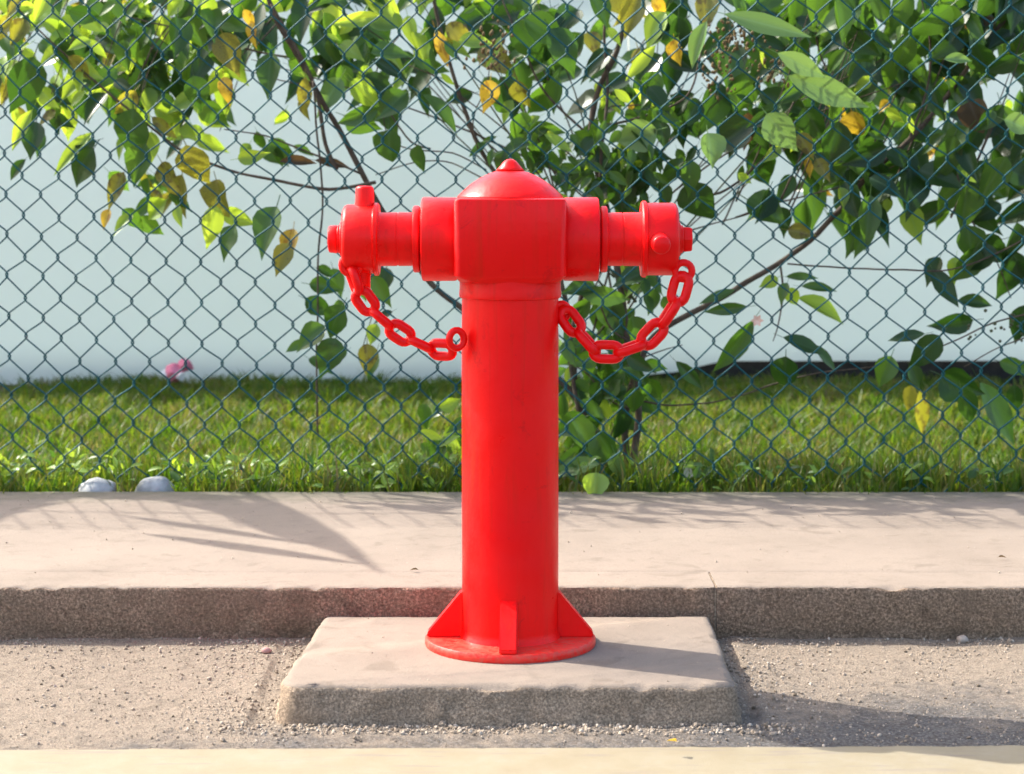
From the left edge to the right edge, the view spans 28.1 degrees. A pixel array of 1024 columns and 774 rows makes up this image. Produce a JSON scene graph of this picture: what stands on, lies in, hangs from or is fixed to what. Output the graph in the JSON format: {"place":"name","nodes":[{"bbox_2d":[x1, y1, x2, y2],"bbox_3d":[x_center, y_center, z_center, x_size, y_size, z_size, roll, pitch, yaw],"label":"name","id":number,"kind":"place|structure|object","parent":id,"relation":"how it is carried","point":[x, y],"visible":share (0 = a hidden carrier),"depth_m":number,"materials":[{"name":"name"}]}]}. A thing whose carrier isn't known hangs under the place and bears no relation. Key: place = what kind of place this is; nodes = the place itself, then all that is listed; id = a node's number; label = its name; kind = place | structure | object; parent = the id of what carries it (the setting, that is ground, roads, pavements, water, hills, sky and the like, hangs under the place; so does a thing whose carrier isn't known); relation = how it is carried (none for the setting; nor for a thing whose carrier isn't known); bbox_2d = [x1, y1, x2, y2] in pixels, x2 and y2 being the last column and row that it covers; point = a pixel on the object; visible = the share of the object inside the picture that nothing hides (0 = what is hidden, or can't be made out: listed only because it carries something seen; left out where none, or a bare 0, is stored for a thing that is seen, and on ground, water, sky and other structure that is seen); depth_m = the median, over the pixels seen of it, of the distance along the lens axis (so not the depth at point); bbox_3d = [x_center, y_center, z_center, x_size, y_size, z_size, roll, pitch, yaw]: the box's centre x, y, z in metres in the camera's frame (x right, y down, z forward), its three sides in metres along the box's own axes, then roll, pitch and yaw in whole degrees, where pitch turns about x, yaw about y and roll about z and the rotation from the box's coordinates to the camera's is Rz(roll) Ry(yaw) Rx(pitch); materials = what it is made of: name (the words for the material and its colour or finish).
{"place":"outdoors","nodes":[
{"label":"outdoors","id":0,"kind":"place"},
{"bbox_2d":[0,492,1023,639],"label":"pavement","id":1,"kind":"structure","parent":0,"point":[823,577],"depth_m":3.96,"materials":[{"name":"concrete"}]},
{"bbox_2d":[0,636,1023,749],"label":"road","id":2,"kind":"structure","parent":0,"point":[900,730],"depth_m":3.35,"materials":[{"name":"grey asphalt"}]},
{"bbox_2d":[261,647,271,653],"bbox_3d":[-0.435,0.466,3.625,0.019,0.012,0.014,0,6,0],"label":"pink stone","id":3,"kind":"object","parent":2,"relation":"on","point":[265,650],"visible":1,"depth_m":3.62,"materials":[{"name":"pink stone"}]},
{"bbox_2d":[275,616,741,726],"bbox_3d":[-0.003,0.484,3.469,0.754,0.085,0.529,0,6,0],"label":"concrete pad","id":4,"kind":"object","parent":2,"relation":"on","point":[634,665],"visible":0.81,"depth_m":3.24,"materials":[{"name":"grey concrete"}]},
{"bbox_2d":[328,159,694,663],"bbox_3d":[-0.001,0.030,3.454,0.611,0.824,0.292,0,6,0],"label":"fire hydrant","id":5,"kind":"object","parent":4,"relation":"on","point":[509,245],"visible":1,"depth_m":3.39,"materials":[{"name":"red metal"}]},
{"bbox_2d":[0,745,1023,773],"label":"yellow line","id":6,"kind":"object","parent":2,"relation":"on","point":[1004,759],"visible":1,"depth_m":3.04,"materials":[{"name":"paint"}]},
{"bbox_2d":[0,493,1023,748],"bbox_3d":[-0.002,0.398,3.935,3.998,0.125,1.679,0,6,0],"label":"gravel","id":7,"kind":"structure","parent":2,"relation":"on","point":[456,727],"depth_m":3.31,"materials":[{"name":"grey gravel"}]},
{"bbox_2d":[956,635,968,642],"bbox_3d":[0.816,0.457,3.709,0.022,0.016,0.018,0,6,0],"label":"pebble","id":8,"kind":"object","parent":2,"relation":"on","point":[962,639],"visible":1,"depth_m":3.70,"materials":[{"name":"grey stone"}]},
{"bbox_2d":[0,301,1023,494],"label":"lawn","id":9,"kind":"structure","parent":0,"point":[1,387],"depth_m":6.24,"materials":[{"name":"plant"}]},
{"bbox_2d":[79,477,115,491],"bbox_3d":[-0.982,0.246,4.856,0.092,0.065,0.073,0,6,0],"label":"rounded stone","id":10,"kind":"object","parent":9,"relation":"on","point":[96,484],"visible":0.52,"depth_m":4.84,"materials":[{"name":"white stone"}]},
{"bbox_2d":[135,476,174,491],"bbox_3d":[-0.847,0.246,4.858,0.088,0.072,0.070,2,7,18],"label":"rounded stone","id":11,"kind":"object","parent":9,"relation":"on","point":[156,484],"visible":0.48,"depth_m":4.83,"materials":[{"name":"white stone"}]},
{"bbox_2d":[160,358,193,382],"bbox_3d":[-1.178,-0.058,7.220,0.092,0.086,0.089,3,7,25],"label":"flower","id":12,"kind":"object","parent":9,"relation":"on","point":[173,368],"visible":0.85,"depth_m":7.20,"materials":[{"name":"pink plant"}]},
{"bbox_2d":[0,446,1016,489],"bbox_3d":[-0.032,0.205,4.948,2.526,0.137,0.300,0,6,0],"label":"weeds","id":13,"kind":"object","parent":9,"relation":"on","point":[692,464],"visible":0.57,"depth_m":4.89,"materials":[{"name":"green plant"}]},
{"bbox_2d":[0,0,1023,493],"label":"shrub","id":14,"kind":"object","parent":9,"relation":"on","point":[834,98],"visible":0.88,"depth_m":5.02,"materials":[{"name":"green plant"}]},
{"bbox_2d":[0,0,1023,384],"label":"white wall","id":15,"kind":"structure","parent":9,"relation":"on","point":[734,256],"depth_m":7.43,"materials":[{"name":"paint"}]},
{"bbox_2d":[0,0,1023,491],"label":"chain link fence","id":16,"kind":"object","parent":9,"relation":"on","point":[462,188],"visible":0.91,"depth_m":4.80,"materials":[{"name":"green metal"}]},
{"bbox_2d":[683,461,692,477],"bbox_3d":[0.417,0.203,4.918,0.030,0.067,0.025,19,-28,-26],"label":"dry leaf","id":17,"kind":"object","parent":9,"relation":"on","point":[688,471],"visible":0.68,"depth_m":4.91,"materials":[{"name":"grey plant"}]}
]}

